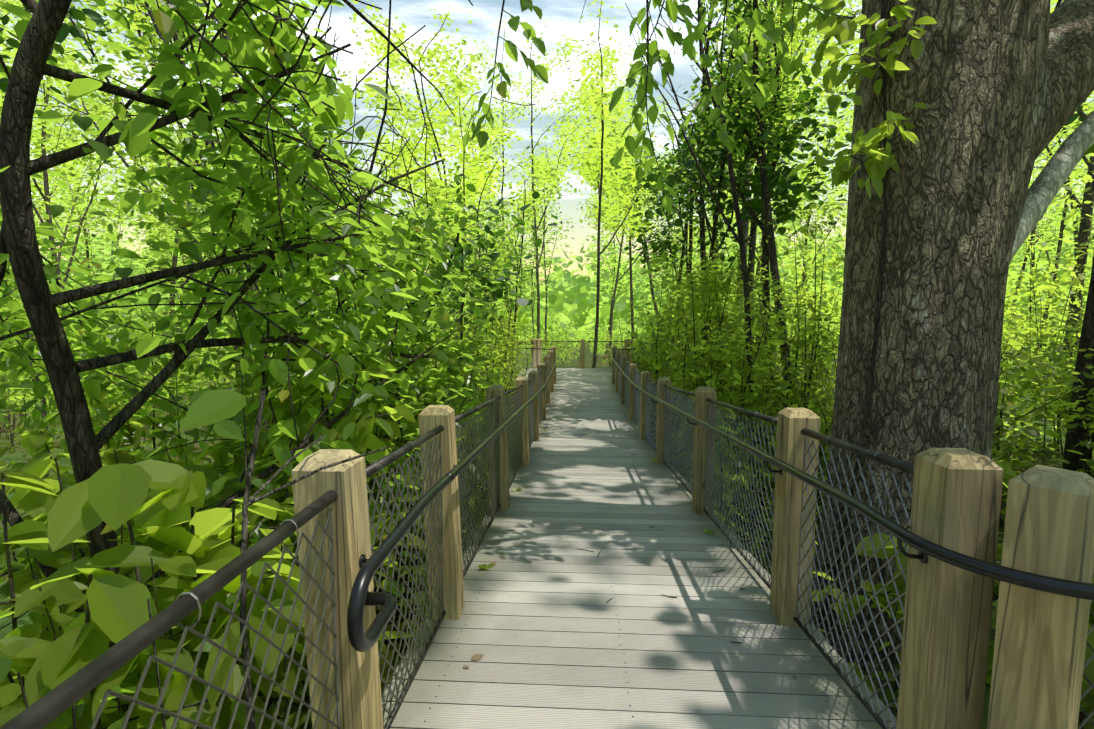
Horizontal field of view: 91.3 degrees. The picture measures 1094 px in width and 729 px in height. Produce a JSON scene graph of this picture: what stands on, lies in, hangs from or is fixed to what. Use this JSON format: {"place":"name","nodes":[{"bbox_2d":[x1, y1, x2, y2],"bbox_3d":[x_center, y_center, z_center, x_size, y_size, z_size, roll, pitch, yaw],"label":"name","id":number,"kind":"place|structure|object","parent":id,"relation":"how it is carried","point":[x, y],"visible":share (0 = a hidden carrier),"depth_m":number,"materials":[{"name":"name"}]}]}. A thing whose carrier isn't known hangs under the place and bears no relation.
{"place":"outdoors","nodes":[
{"label":"outdoors","id":0,"kind":"place"},
{"bbox_2d":[224,0,827,213],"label":"leaves","id":1,"kind":"object","parent":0,"point":[689,50],"depth_m":3.25,"materials":[{"name":"green plant"}]},
{"bbox_2d":[0,0,1083,199],"bbox_3d":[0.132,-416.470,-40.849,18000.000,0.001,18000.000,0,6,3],"label":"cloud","id":2,"kind":"structure","parent":0,"point":[358,57],"depth_m":873.15,"materials":[{"name":"white"}]},
{"bbox_2d":[0,334,1093,728],"bbox_3d":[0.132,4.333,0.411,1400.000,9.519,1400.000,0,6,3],"label":"terrain","id":3,"kind":"structure","parent":0,"point":[14,456],"depth_m":13.48,"materials":[{"name":"green plant"}]},
{"bbox_2d":[0,0,534,728],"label":"tree","id":4,"kind":"object","parent":3,"relation":"on","point":[220,410],"depth_m":2.64,"materials":[{"name":"green plant"}]},
{"bbox_2d":[0,334,1093,728],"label":"shrubs","id":5,"kind":"object","parent":3,"relation":"on","point":[156,498],"depth_m":1.95,"materials":[{"name":"green plant"}]},
{"bbox_2d":[0,365,1093,728],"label":"herb layer","id":6,"kind":"object","parent":3,"relation":"on","point":[30,600],"depth_m":2.47,"materials":[{"name":"green plant"}]},
{"bbox_2d":[0,0,1093,472],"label":"trees","id":7,"kind":"object","parent":3,"relation":"on","point":[1078,434],"visible":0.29,"depth_m":9.92,"materials":[{"name":"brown plant"}]},
{"bbox_2d":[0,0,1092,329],"bbox_3d":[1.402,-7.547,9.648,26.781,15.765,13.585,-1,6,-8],"label":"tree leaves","id":8,"kind":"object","parent":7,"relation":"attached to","point":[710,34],"visible":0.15,"depth_m":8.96,"materials":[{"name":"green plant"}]},
{"bbox_2d":[0,0,1093,344],"bbox_3d":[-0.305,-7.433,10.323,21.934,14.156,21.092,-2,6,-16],"label":"tree leaves","id":9,"kind":"object","parent":7,"relation":"attached to","point":[776,180],"visible":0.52,"depth_m":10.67,"materials":[{"name":"green plant"}]},
{"bbox_2d":[0,0,1093,478],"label":"forest trunks","id":10,"kind":"object","parent":3,"relation":"on","point":[1086,224],"visible":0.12,"depth_m":26.05,"materials":[{"name":"brown plant"}]},
{"bbox_2d":[334,0,712,275],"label":"trees","id":11,"kind":"object","parent":10,"relation":"attached to","point":[611,145],"visible":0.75,"depth_m":26.36,"materials":[{"name":"green plant"}]},
{"bbox_2d":[0,0,1093,324],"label":"forest leaves","id":12,"kind":"object","parent":10,"relation":"attached to","point":[160,230],"visible":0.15,"depth_m":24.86,"materials":[{"name":"green plant"}]},
{"bbox_2d":[9,0,1093,309],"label":"forest leaves","id":13,"kind":"object","parent":10,"relation":"attached to","point":[97,246],"visible":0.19,"depth_m":58.70,"materials":[{"name":"green plant"}]},
{"bbox_2d":[0,206,1093,372],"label":"forest foliage","id":14,"kind":"object","parent":3,"relation":"on","point":[581,288],"visible":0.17,"depth_m":96.70,"materials":[{"name":"green plant"}]},
{"bbox_2d":[0,157,1093,624],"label":"shrub stems","id":15,"kind":"object","parent":3,"relation":"on","point":[702,355],"visible":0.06,"depth_m":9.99,"materials":[{"name":"green plant"}]},
{"bbox_2d":[0,126,1093,444],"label":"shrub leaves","id":16,"kind":"object","parent":15,"relation":"on","point":[1038,292],"visible":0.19,"depth_m":19.46,"materials":[{"name":"green plant"}]},
{"bbox_2d":[0,187,1093,421],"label":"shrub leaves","id":17,"kind":"object","parent":15,"relation":"on","point":[18,399],"visible":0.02,"depth_m":21.53,"materials":[{"name":"green plant"}]},
{"bbox_2d":[0,373,1093,728],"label":"ground cover leaves","id":18,"kind":"object","parent":3,"relation":"on","point":[292,709],"depth_m":9.96,"materials":[{"name":"green plant"}]},
{"bbox_2d":[496,339,664,367],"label":"fence posts","id":19,"kind":"object","parent":3,"relation":"on","point":[538,343],"visible":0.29,"depth_m":20.28,"materials":[{"name":"brown wood"}]},
{"bbox_2d":[291,346,1093,728],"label":"fence posts","id":20,"kind":"object","parent":3,"relation":"on","point":[1039,636],"visible":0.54,"depth_m":1.55,"materials":[{"name":"brown wood"}]},
{"bbox_2d":[0,341,913,728],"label":"fence rails","id":21,"kind":"object","parent":20,"relation":"attached to","point":[62,697],"visible":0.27,"depth_m":1.08,"materials":[{"name":"black metal"}]},
{"bbox_2d":[90,341,1093,728],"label":"chain link fence","id":22,"kind":"object","parent":20,"relation":"attached to","point":[466,525],"visible":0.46,"depth_m":2.25,"materials":[{"name":"silver metal"}]},
{"bbox_2d":[359,361,927,567],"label":"handrail brackets","id":23,"kind":"object","parent":20,"relation":"attached to","point":[922,557],"visible":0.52,"depth_m":1.61,"materials":[{"name":"black metal"}]},
{"bbox_2d":[347,354,1093,651],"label":"handrails","id":24,"kind":"object","parent":20,"relation":"attached to","point":[362,597],"visible":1,"depth_m":1.50,"materials":[{"name":"black metal"}]},
{"bbox_2d":[810,0,1093,676],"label":"tree","id":25,"kind":"object","parent":3,"relation":"on","point":[1002,90],"visible":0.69,"depth_m":3.36,"materials":[{"name":"brown plant"}]},
{"bbox_2d":[1010,111,1093,260],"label":"tree branch","id":26,"kind":"object","parent":25,"relation":"attached to","point":[1056,171],"visible":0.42,"depth_m":3.72,"materials":[{"name":"grey plant"}]},
{"bbox_3d":[2.118,2.449,8.795,6.120,3.473,23.250,0,6,3],"label":"boardwalk subframe","id":27,"kind":"object","parent":3,"relation":"on","visible":0},
{"bbox_2d":[382,368,896,728],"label":"boardwalk deck","id":28,"kind":"structure","parent":27,"relation":"on","point":[541,632],"depth_m":2.79,"materials":[{"name":"grey wood"}]},
{"bbox_2d":[463,397,796,678],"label":"deck litter","id":29,"kind":"object","parent":28,"relation":"on","point":[474,657],"depth_m":2.57,"materials":[{"name":"brown plant"}]},
{"bbox_2d":[424,444,845,725],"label":"deck screws","id":30,"kind":"object","parent":28,"relation":"on","point":[614,602],"visible":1,"depth_m":2.88,"materials":[{"name":"grey metal"}]},
{"bbox_2d":[0,0,1093,284],"label":"sky","id":31,"kind":"structure","parent":0,"point":[568,208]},
{"bbox_2d":[781,0,936,626],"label":"vine trunk","id":32,"kind":"object","parent":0,"point":[842,32],"depth_m":3.31,"materials":[{"name":"plant"}]}
]}

